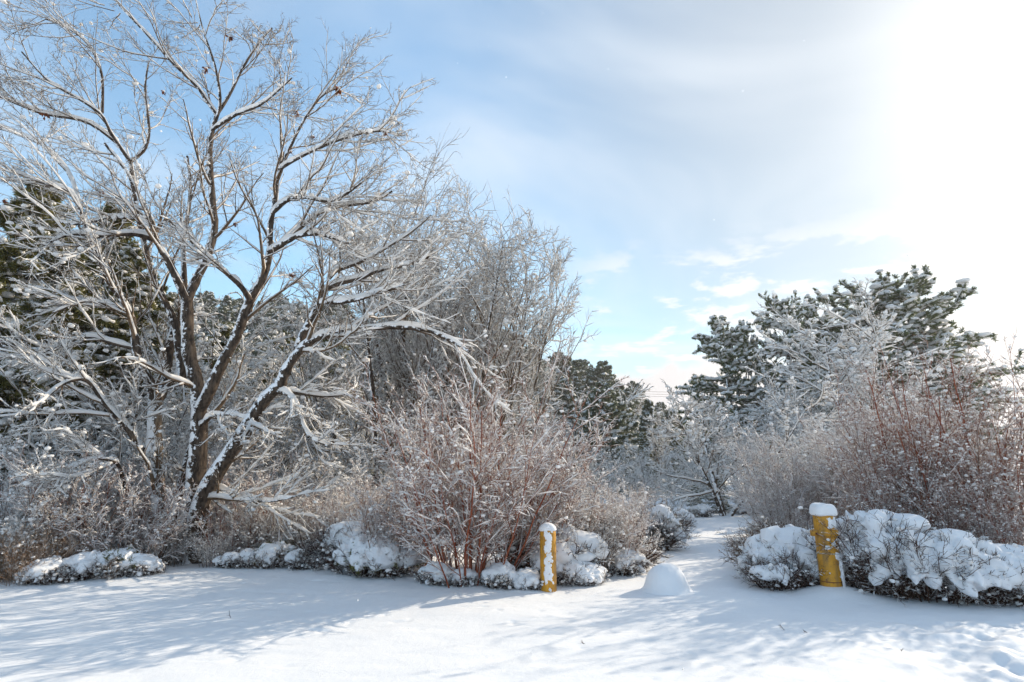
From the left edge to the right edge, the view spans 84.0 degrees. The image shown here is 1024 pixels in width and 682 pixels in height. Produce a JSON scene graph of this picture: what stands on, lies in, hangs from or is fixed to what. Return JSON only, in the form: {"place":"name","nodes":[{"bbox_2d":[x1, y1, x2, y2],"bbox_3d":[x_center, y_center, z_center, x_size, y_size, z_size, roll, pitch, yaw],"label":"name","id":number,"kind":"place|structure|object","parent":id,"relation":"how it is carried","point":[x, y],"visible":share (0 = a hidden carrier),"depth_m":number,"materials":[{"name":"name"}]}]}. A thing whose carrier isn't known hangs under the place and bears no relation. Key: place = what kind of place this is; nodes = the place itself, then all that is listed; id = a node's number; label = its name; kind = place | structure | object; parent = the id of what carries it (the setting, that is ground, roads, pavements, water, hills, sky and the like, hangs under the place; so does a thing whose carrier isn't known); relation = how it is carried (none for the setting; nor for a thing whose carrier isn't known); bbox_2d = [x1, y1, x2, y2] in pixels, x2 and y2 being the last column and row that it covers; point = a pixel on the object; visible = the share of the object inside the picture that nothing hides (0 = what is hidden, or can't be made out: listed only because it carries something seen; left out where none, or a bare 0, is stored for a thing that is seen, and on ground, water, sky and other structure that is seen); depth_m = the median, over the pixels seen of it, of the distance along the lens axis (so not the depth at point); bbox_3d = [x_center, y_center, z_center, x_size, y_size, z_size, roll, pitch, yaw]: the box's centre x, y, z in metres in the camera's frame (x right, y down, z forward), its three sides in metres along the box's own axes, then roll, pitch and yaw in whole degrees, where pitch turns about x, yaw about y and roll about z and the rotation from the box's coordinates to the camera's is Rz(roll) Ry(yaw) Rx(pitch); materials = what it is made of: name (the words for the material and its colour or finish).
{"place":"outdoors","nodes":[
{"label":"outdoors","id":0,"kind":"place"},
{"bbox_2d":[0,329,1023,681],"bbox_3d":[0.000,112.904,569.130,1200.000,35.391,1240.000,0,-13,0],"label":"ground","id":1,"kind":"structure","parent":0,"point":[172,623],"depth_m":5.72,"materials":[{"name":"white snow"}]},
{"bbox_2d":[0,522,86,585],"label":"grassy bush","id":2,"kind":"object","parent":1,"relation":"on","point":[34,557],"visible":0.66,"depth_m":8.15,"materials":[{"name":"plant"}]},
{"bbox_2d":[13,555,78,585],"bbox_3d":[-6.707,3.324,8.213,0.965,0.417,0.773,-4,-13,18],"label":"snowy brush","id":3,"kind":"object","parent":1,"relation":"on","point":[48,573],"visible":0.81,"depth_m":8.02,"materials":[{"name":"white snow"}]},
{"bbox_2d":[0,380,114,507],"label":"bare tree","id":4,"kind":"object","parent":1,"relation":"on","point":[30,456],"visible":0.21,"depth_m":11.53,"materials":[{"name":"grey plant"}]},
{"bbox_2d":[0,451,119,573],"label":"shrub","id":5,"kind":"object","parent":1,"relation":"on","point":[16,523],"visible":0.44,"depth_m":8.66,"materials":[{"name":"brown plant"}]},
{"bbox_2d":[0,177,121,522],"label":"evergreen tree","id":6,"kind":"object","parent":1,"relation":"on","point":[10,267],"visible":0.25,"depth_m":13.11,"materials":[{"name":"green plant"}]},
{"bbox_2d":[0,246,133,514],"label":"evergreen tree","id":7,"kind":"object","parent":1,"relation":"on","point":[83,417],"visible":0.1,"depth_m":13.71,"materials":[{"name":"green plant"}]},
{"bbox_2d":[55,550,100,582],"bbox_3d":[-6.393,3.359,8.469,0.870,0.469,1.086,-1,-13,3],"label":"snowy brush","id":8,"kind":"object","parent":1,"relation":"on","point":[82,562],"visible":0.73,"depth_m":8.26,"materials":[{"name":"white snow"}]},
{"bbox_2d":[0,415,174,542],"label":"shrub","id":9,"kind":"object","parent":1,"relation":"on","point":[47,448],"visible":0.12,"depth_m":9.91,"materials":[{"name":"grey plant"}]},
{"bbox_2d":[0,435,182,559],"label":"shrub","id":10,"kind":"object","parent":1,"relation":"on","point":[47,511],"visible":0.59,"depth_m":8.97,"materials":[{"name":"brown plant"}]},
{"bbox_2d":[16,392,187,501],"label":"bare tree","id":11,"kind":"object","parent":1,"relation":"on","point":[108,453],"visible":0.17,"depth_m":11.70,"materials":[{"name":"grey plant"}]},
{"bbox_2d":[0,342,210,498],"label":"bare tree","id":12,"kind":"object","parent":1,"relation":"on","point":[8,374],"visible":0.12,"depth_m":12.24,"materials":[{"name":"grey plant"}]},
{"bbox_2d":[0,0,212,562],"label":"bare tree","id":13,"kind":"object","parent":1,"relation":"on","point":[151,447],"visible":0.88,"depth_m":10.17,"materials":[{"name":"white plant"}]},
{"bbox_2d":[0,432,228,549],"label":"shrub","id":14,"kind":"object","parent":1,"relation":"on","point":[128,451],"visible":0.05,"depth_m":10.98,"materials":[{"name":"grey plant"}]},
{"bbox_2d":[88,545,147,578],"bbox_3d":[-6.063,3.383,8.693,1.100,0.500,0.869,-9,-15,33],"label":"snowy brush","id":15,"kind":"object","parent":1,"relation":"on","point":[110,560],"visible":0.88,"depth_m":8.44,"materials":[{"name":"white snow"}]},
{"bbox_2d":[0,328,237,486],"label":"bare tree","id":16,"kind":"object","parent":1,"relation":"on","point":[112,355],"visible":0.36,"depth_m":12.72,"materials":[{"name":"grey plant"}]},
{"bbox_2d":[50,446,190,552],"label":"shrub","id":17,"kind":"object","parent":1,"relation":"on","point":[109,487],"visible":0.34,"depth_m":9.73,"materials":[{"name":"red plant"}]},
{"bbox_2d":[72,240,178,490],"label":"evergreen tree","id":18,"kind":"object","parent":1,"relation":"on","point":[124,335],"visible":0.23,"depth_m":15.34,"materials":[{"name":"green plant"}]},
{"bbox_2d":[45,461,207,559],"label":"shrub","id":19,"kind":"object","parent":1,"relation":"on","point":[103,546],"visible":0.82,"depth_m":9.21,"materials":[{"name":"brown plant"}]},
{"bbox_2d":[73,202,181,465],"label":"evergreen tree","id":20,"kind":"object","parent":1,"relation":"on","point":[108,209],"visible":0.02,"depth_m":17.33,"materials":[{"name":"green plant"}]},
{"bbox_2d":[37,427,238,535],"bbox_3d":[-6.824,2.959,11.057,3.559,2.498,3.586,0,-13,1],"label":"shrub","id":21,"kind":"object","parent":1,"relation":"on","point":[118,485],"visible":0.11,"depth_m":10.15,"materials":[{"name":"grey plant"}]},
{"bbox_2d":[117,553,167,577],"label":"snowy brush","id":22,"kind":"object","parent":1,"relation":"on","point":[152,564],"visible":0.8,"depth_m":8.58,"materials":[{"name":"white snow"}]},
{"bbox_2d":[89,356,280,507],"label":"bare tree","id":23,"kind":"object","parent":1,"relation":"on","point":[184,425],"visible":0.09,"depth_m":12.77,"materials":[{"name":"grey plant"}]},
{"bbox_2d":[76,297,325,521],"bbox_3d":[-8.771,2.045,17.420,5.366,7.301,8.938,-2,-13,8],"label":"bare tree","id":24,"kind":"object","parent":1,"relation":"on","point":[264,360],"visible":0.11,"depth_m":17.60,"materials":[{"name":"grey plant"}]},
{"bbox_2d":[183,529,239,567],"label":"shrub","id":25,"kind":"object","parent":1,"relation":"on","point":[205,552],"visible":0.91,"depth_m":9.33,"materials":[{"name":"brown plant"}]},
{"bbox_2d":[165,472,282,561],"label":"shrub","id":26,"kind":"object","parent":1,"relation":"on","point":[219,530],"visible":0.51,"depth_m":9.90,"materials":[{"name":"red plant"}]},
{"bbox_2d":[143,274,310,438],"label":"bare tree","id":27,"kind":"object","parent":1,"relation":"on","point":[265,344],"visible":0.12,"depth_m":17.42,"materials":[{"name":"grey plant"}]},
{"bbox_2d":[212,547,257,568],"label":"snowy brush","id":28,"kind":"object","parent":1,"relation":"on","point":[236,559],"visible":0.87,"depth_m":9.21,"materials":[{"name":"white snow"}]},
{"bbox_2d":[168,361,305,483],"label":"bare tree","id":29,"kind":"object","parent":1,"relation":"on","point":[259,366],"visible":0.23,"depth_m":15.22,"materials":[{"name":"grey plant"}]},
{"bbox_2d":[191,455,307,549],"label":"shrub","id":30,"kind":"object","parent":1,"relation":"on","point":[227,482],"visible":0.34,"depth_m":10.42,"materials":[{"name":"red plant"}]},
{"bbox_2d":[147,315,389,492],"bbox_3d":[-6.583,2.415,16.783,4.584,6.238,7.637,-10,-16,37],"label":"bare tree","id":31,"kind":"object","parent":1,"relation":"on","point":[234,361],"visible":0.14,"depth_m":16.86,"materials":[{"name":"grey plant"}]},
{"bbox_2d":[2,0,541,563],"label":"bare tree","id":32,"kind":"object","parent":1,"relation":"on","point":[198,472],"visible":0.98,"depth_m":10.36,"materials":[{"name":"brown plant"}]},
{"bbox_2d":[207,429,339,546],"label":"shrub","id":33,"kind":"object","parent":1,"relation":"on","point":[290,471],"visible":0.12,"depth_m":11.84,"materials":[{"name":"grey plant"}]},
{"bbox_2d":[247,540,299,569],"bbox_3d":[-3.945,3.571,9.487,0.869,0.500,1.100,3,-13,-12],"label":"snowy brush","id":34,"kind":"object","parent":1,"relation":"on","point":[267,555],"visible":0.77,"depth_m":9.26,"materials":[{"name":"white snow"}]},
{"bbox_2d":[171,312,376,491],"bbox_3d":[-8.842,2.404,19.542,6.144,7.543,6.717,-3,-13,14],"label":"bare tree","id":35,"kind":"object","parent":1,"relation":"on","point":[216,346],"visible":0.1,"depth_m":20.09,"materials":[{"name":"grey plant"}]},
{"bbox_2d":[224,493,326,549],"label":"shrub","id":36,"kind":"object","parent":1,"relation":"on","point":[245,539],"visible":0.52,"depth_m":9.87,"materials":[{"name":"brown plant"}]},
{"bbox_2d":[282,547,332,570],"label":"snowy brush","id":37,"kind":"object","parent":1,"relation":"on","point":[295,559],"visible":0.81,"depth_m":9.15,"materials":[{"name":"white snow"}]},
{"bbox_2d":[246,404,388,509],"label":"bare tree","id":38,"kind":"object","parent":1,"relation":"on","point":[301,434],"visible":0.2,"depth_m":15.22,"materials":[{"name":"grey plant"}]},
{"bbox_2d":[237,437,407,541],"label":"shrub","id":39,"kind":"object","parent":1,"relation":"on","point":[361,473],"visible":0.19,"depth_m":11.82,"materials":[{"name":"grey plant"}]},
{"bbox_2d":[283,515,391,571],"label":"snowy juniper","id":40,"kind":"object","parent":1,"relation":"on","point":[331,537],"visible":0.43,"depth_m":9.24,"materials":[{"name":"white snow"}]},
{"bbox_2d":[252,373,425,522],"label":"bare tree","id":41,"kind":"object","parent":1,"relation":"on","point":[359,416],"visible":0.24,"depth_m":16.77,"materials":[{"name":"grey plant"}]},
{"bbox_2d":[298,476,396,543],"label":"shrub","id":42,"kind":"object","parent":1,"relation":"on","point":[336,517],"visible":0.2,"depth_m":9.71,"materials":[{"name":"brown plant"}]},
{"bbox_2d":[251,151,478,531],"bbox_3d":[-3.780,0.095,16.681,7.103,10.798,6.303,10,-16,-37],"label":"bare tree","id":43,"kind":"object","parent":1,"relation":"on","point":[310,365],"visible":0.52,"depth_m":15.25,"materials":[{"name":"grey plant"}]},
{"bbox_2d":[315,533,427,579],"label":"snowy juniper","id":44,"kind":"object","parent":1,"relation":"on","point":[349,555],"visible":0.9,"depth_m":8.49,"materials":[{"name":"white snow"}]},
{"bbox_2d":[336,466,461,575],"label":"shrub","id":45,"kind":"object","parent":1,"relation":"on","point":[380,529],"visible":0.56,"depth_m":8.62,"materials":[{"name":"brown plant"}]},
{"bbox_2d":[344,391,484,538],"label":"bare tree","id":46,"kind":"object","parent":1,"relation":"on","point":[377,458],"visible":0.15,"depth_m":13.84,"materials":[{"name":"grey plant"}]},
{"bbox_2d":[313,144,546,506],"bbox_3d":[-2.633,-0.410,18.268,7.243,12.494,7.182,9,-16,-34],"label":"bare tree","id":47,"kind":"object","parent":1,"relation":"on","point":[448,312],"visible":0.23,"depth_m":16.96,"materials":[{"name":"grey plant"}]},
{"bbox_2d":[409,560,453,585],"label":"snowy brush","id":48,"kind":"object","parent":1,"relation":"on","point":[429,579],"visible":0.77,"depth_m":8.00,"materials":[{"name":"white snow"}]},
{"bbox_2d":[360,435,513,565],"bbox_3d":[-1.128,2.721,9.533,2.398,2.213,2.221,11,-17,-41],"label":"shrub","id":49,"kind":"object","parent":1,"relation":"on","point":[366,495],"visible":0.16,"depth_m":9.39,"materials":[{"name":"red plant"}]},
{"bbox_2d":[365,130,599,525],"bbox_3d":[-0.906,-0.509,17.237,6.972,12.192,6.060,4,-13,-18],"label":"bare tree","id":50,"kind":"object","parent":1,"relation":"on","point":[530,367],"visible":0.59,"depth_m":16.27,"materials":[{"name":"grey plant"}]},
{"bbox_2d":[333,318,633,587],"bbox_3d":[-0.403,1.900,9.032,4.409,3.661,4.677,0,-13,0],"label":"shrub","id":51,"kind":"object","parent":1,"relation":"on","point":[474,512],"visible":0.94,"depth_m":8.17,"materials":[{"name":"red plant"}]},
{"bbox_2d":[475,561,522,589],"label":"snowy brush","id":52,"kind":"object","parent":1,"relation":"on","point":[495,576],"visible":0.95,"depth_m":7.84,"materials":[{"name":"white snow"}]},
{"bbox_2d":[429,421,590,568],"bbox_3d":[-0.084,2.569,9.573,2.834,2.617,2.626,-1,-13,6],"label":"shrub","id":53,"kind":"object","parent":1,"relation":"on","point":[538,477],"visible":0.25,"depth_m":8.85,"materials":[{"name":"red plant"}]},
{"bbox_2d":[511,567,543,590],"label":"snowy brush","id":54,"kind":"object","parent":1,"relation":"on","point":[526,578],"visible":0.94,"depth_m":7.74,"materials":[{"name":"white snow"}]},
{"bbox_2d":[539,522,556,591],"bbox_3d":[0.498,3.124,7.845,0.250,1.183,0.239,0,-13,0],"label":"bollard","id":55,"kind":"object","parent":1,"relation":"on","point":[548,575],"visible":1,"depth_m":7.79,"materials":[{"name":"yellow paint"}]},
{"bbox_2d":[489,520,616,573],"bbox_3d":[0.805,3.359,9.210,2.101,1.052,2.536,-2,-13,9],"label":"snowy brush","id":56,"kind":"object","parent":1,"relation":"on","point":[565,555],"visible":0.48,"depth_m":8.48,"materials":[{"name":"white snow"}]},
{"bbox_2d":[496,446,622,558],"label":"shrub","id":57,"kind":"object","parent":1,"relation":"on","point":[583,505],"visible":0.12,"depth_m":9.06,"materials":[{"name":"brown plant"}]},
{"bbox_2d":[539,560,599,586],"bbox_3d":[0.783,3.383,8.367,1.068,0.443,0.885,-10,-16,36],"label":"snowy brush","id":58,"kind":"object","parent":1,"relation":"on","point":[565,573],"visible":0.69,"depth_m":8.09,"materials":[{"name":"white snow"}]},
{"bbox_2d":[537,501,636,577],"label":"shrub","id":59,"kind":"object","parent":1,"relation":"on","point":[613,530],"visible":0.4,"depth_m":8.71,"materials":[{"name":"brown plant"}]},
{"bbox_2d":[509,514,673,576],"bbox_3d":[1.208,3.392,9.481,2.669,1.108,2.212,1,-13,-6],"label":"snowy brush","id":60,"kind":"object","parent":1,"relation":"on","point":[647,545],"visible":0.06,"depth_m":9.11,"materials":[{"name":"brown plant"}]},
{"bbox_2d":[561,381,634,485],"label":"pine tree","id":61,"kind":"object","parent":1,"relation":"on","point":[615,393],"visible":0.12,"depth_m":45.17,"materials":[{"name":"green plant"}]},
{"bbox_2d":[573,387,639,486],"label":"pine tree","id":62,"kind":"object","parent":1,"relation":"on","point":[615,431],"visible":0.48,"depth_m":39.76,"materials":[{"name":"green plant"}]},
{"bbox_2d":[568,481,662,562],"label":"shrub","id":63,"kind":"object","parent":1,"relation":"on","point":[636,528],"visible":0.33,"depth_m":9.14,"materials":[{"name":"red plant"}]},
{"bbox_2d":[602,547,652,576],"bbox_3d":[1.749,3.524,9.051,1.086,0.469,0.870,10,-16,-36],"label":"snowy brush","id":64,"kind":"object","parent":1,"relation":"on","point":[639,564],"visible":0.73,"depth_m":8.84,"materials":[{"name":"white snow"}]},
{"bbox_2d":[619,438,678,503],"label":"bare tree","id":65,"kind":"object","parent":1,"relation":"on","point":[640,462],"visible":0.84,"depth_m":23.35,"materials":[{"name":"grey plant"}]},
{"bbox_2d":[625,497,699,550],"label":"bush","id":66,"kind":"object","parent":1,"relation":"on","point":[672,531],"visible":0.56,"depth_m":11.51,"materials":[{"name":"white plant"}]},
{"bbox_2d":[640,563,692,594],"bbox_3d":[2.101,3.275,7.723,0.817,0.501,0.732,0,-13,0],"label":"boulder","id":67,"kind":"object","parent":1,"relation":"on","point":[666,579],"visible":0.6,"depth_m":7.54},
{"bbox_2d":[669,315,788,496],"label":"pine tree","id":68,"kind":"object","parent":1,"relation":"on","point":[711,346],"visible":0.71,"depth_m":37.12,"materials":[{"name":"green plant"}]},
{"bbox_2d":[716,320,781,459],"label":"pine tree","id":69,"kind":"object","parent":1,"relation":"on","point":[753,341],"visible":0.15,"depth_m":38.35,"materials":[{"name":"green plant"}]},
{"bbox_2d":[643,364,859,515],"bbox_3d":[7.399,3.478,19.303,5.445,5.395,7.437,6,-14,-24],"label":"bare tree","id":70,"kind":"object","parent":1,"relation":"on","point":[715,445],"visible":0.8,"depth_m":19.32,"materials":[{"name":"white plant"}]},
{"bbox_2d":[715,392,802,479],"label":"bare tree","id":71,"kind":"object","parent":1,"relation":"on","point":[754,411],"visible":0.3,"depth_m":28.01,"materials":[{"name":"grey plant"}]},
{"bbox_2d":[736,547,825,591],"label":"snowy bush","id":72,"kind":"object","parent":1,"relation":"on","point":[777,576],"visible":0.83,"depth_m":7.61,"materials":[{"name":"white snow"}]},
{"bbox_2d":[718,523,850,584],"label":"snowy bush","id":73,"kind":"object","parent":1,"relation":"on","point":[770,540],"visible":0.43,"depth_m":8.14,"materials":[{"name":"white snow"}]},
{"bbox_2d":[730,290,839,449],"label":"pine tree","id":74,"kind":"object","parent":1,"relation":"on","point":[767,323],"visible":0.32,"depth_m":37.71,"materials":[{"name":"white plant"}]},
{"bbox_2d":[712,420,860,521],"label":"shrub","id":75,"kind":"object","parent":1,"relation":"on","point":[744,462],"visible":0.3,"depth_m":13.69,"materials":[{"name":"grey plant"}]},
{"bbox_2d":[729,454,851,533],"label":"shrub","id":76,"kind":"object","parent":1,"relation":"on","point":[762,505],"visible":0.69,"depth_m":12.29,"materials":[{"name":"brown plant"}]},
{"bbox_2d":[750,377,846,462],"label":"bare tree","id":77,"kind":"object","parent":1,"relation":"on","point":[775,404],"visible":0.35,"depth_m":25.56,"materials":[{"name":"grey plant"}]},
{"bbox_2d":[720,420,881,528],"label":"shrub","id":78,"kind":"object","parent":1,"relation":"on","point":[783,472],"visible":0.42,"depth_m":12.77,"materials":[{"name":"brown plant"}]},
{"bbox_2d":[745,416,901,531],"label":"shrub","id":79,"kind":"object","parent":1,"relation":"on","point":[792,455],"visible":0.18,"depth_m":13.97,"materials":[{"name":"grey plant"}]},
{"bbox_2d":[809,503,860,588],"bbox_3d":[4.251,2.926,7.488,0.590,1.531,0.316,0,-13,0],"label":"bollard","id":80,"kind":"object","parent":1,"relation":"on","point":[825,513],"visible":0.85,"depth_m":7.45,"materials":[{"name":"yellow paint"}]},
{"bbox_2d":[748,278,968,448],"bbox_3d":[15.236,2.279,26.068,8.546,10.644,8.434,9,-15,-33],"label":"bare tree","id":81,"kind":"object","parent":1,"relation":"on","point":[865,354],"visible":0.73,"depth_m":25.58,"materials":[{"name":"white plant"}]},
{"bbox_2d":[758,325,967,429],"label":"bare tree","id":82,"kind":"object","parent":1,"relation":"on","point":[928,352],"visible":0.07,"depth_m":30.48,"materials":[{"name":"white plant"}]},
{"bbox_2d":[784,499,978,607],"bbox_3d":[5.098,2.784,7.690,2.622,1.349,2.170,11,-17,-40],"label":"snowy hedge","id":83,"kind":"object","parent":1,"relation":"on","point":[904,528],"visible":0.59,"depth_m":7.29,"materials":[{"name":"white snow"}]},
{"bbox_2d":[799,393,982,511],"bbox_3d":[8.241,2.738,12.484,4.125,3.597,4.329,-9,-16,35],"label":"shrub","id":84,"kind":"object","parent":1,"relation":"on","point":[820,432],"visible":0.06,"depth_m":12.20,"materials":[{"name":"brown plant"}]},
{"bbox_2d":[785,272,1023,431],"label":"pine tree","id":85,"kind":"object","parent":1,"relation":"on","point":[937,331],"visible":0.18,"depth_m":36.68,"materials":[{"name":"green plant"}]},
{"bbox_2d":[847,432,963,530],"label":"shrub","id":86,"kind":"object","parent":1,"relation":"on","point":[887,493],"visible":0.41,"depth_m":8.81,"materials":[{"name":"brown plant"}]},
{"bbox_2d":[843,333,969,524],"bbox_3d":[6.463,1.883,9.581,1.938,3.976,2.659,0,-13,-2],"label":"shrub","id":87,"kind":"object","parent":1,"relation":"on","point":[865,340],"visible":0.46,"depth_m":9.19,"materials":[{"name":"red plant"}]},
{"bbox_2d":[812,362,1004,526],"bbox_3d":[6.865,2.238,9.914,2.853,3.368,2.985,-4,-13,18],"label":"shrub","id":88,"kind":"object","parent":1,"relation":"on","point":[873,444],"visible":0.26,"depth_m":9.66,"materials":[{"name":"red plant"}]},
{"bbox_2d":[795,343,1023,540],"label":"shrub","id":89,"kind":"object","parent":1,"relation":"on","point":[931,438],"visible":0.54,"depth_m":9.24,"materials":[{"name":"brown plant"}]},
{"bbox_2d":[819,263,1023,453],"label":"pine tree","id":90,"kind":"object","parent":1,"relation":"on","point":[917,286],"visible":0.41,"depth_m":34.74,"materials":[{"name":"green plant"}]},
{"bbox_2d":[838,520,1023,607],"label":"snowy hedge","id":91,"kind":"object","parent":1,"relation":"on","point":[970,585],"visible":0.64,"depth_m":6.90,"materials":[{"name":"white snow"}]},
{"bbox_2d":[839,375,1023,540],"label":"shrub","id":92,"kind":"object","parent":1,"relation":"on","point":[974,448],"visible":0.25,"depth_m":9.03,"materials":[{"name":"red plant"}]},
{"bbox_2d":[842,330,1023,538],"bbox_3d":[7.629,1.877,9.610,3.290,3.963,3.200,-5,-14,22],"label":"shrub","id":93,"kind":"object","parent":1,"relation":"on","point":[958,372],"visible":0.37,"depth_m":9.15,"materials":[{"name":"brown plant"}]},
{"bbox_2d":[878,442,1010,542],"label":"shrub","id":94,"kind":"object","parent":1,"relation":"on","point":[948,516],"visible":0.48,"depth_m":8.32,"materials":[{"name":"brown plant"}]},
{"bbox_2d":[895,368,1023,543],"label":"shrub","id":95,"kind":"object","parent":1,"relation":"on","point":[1011,457],"visible":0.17,"depth_m":8.90,"materials":[{"name":"red plant"}]},
{"bbox_2d":[927,537,1023,608],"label":"snowy hedge","id":96,"kind":"object","parent":1,"relation":"on","point":[1012,555],"visible":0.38,"depth_m":6.75,"materials":[{"name":"white snow"}]},
{"bbox_2d":[928,455,1023,544],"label":"shrub","id":97,"kind":"object","parent":1,"relation":"on","point":[997,521],"visible":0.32,"depth_m":8.26,"materials":[{"name":"red plant"}]},
{"bbox_2d":[944,465,1023,545],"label":"shrub","id":98,"kind":"object","parent":1,"relation":"on","point":[1016,523],"visible":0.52,"depth_m":8.02,"materials":[{"name":"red plant"}]},
{"bbox_2d":[0,0,1023,467],"label":"sky","id":99,"kind":"structure","parent":0,"point":[698,159],"materials":[{"name":"blue"}]},
{"bbox_2d":[617,519,751,613],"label":"path","id":100,"kind":"structure","parent":0,"point":[713,583],"depth_m":8.68,"materials":[{"name":"white snow"}]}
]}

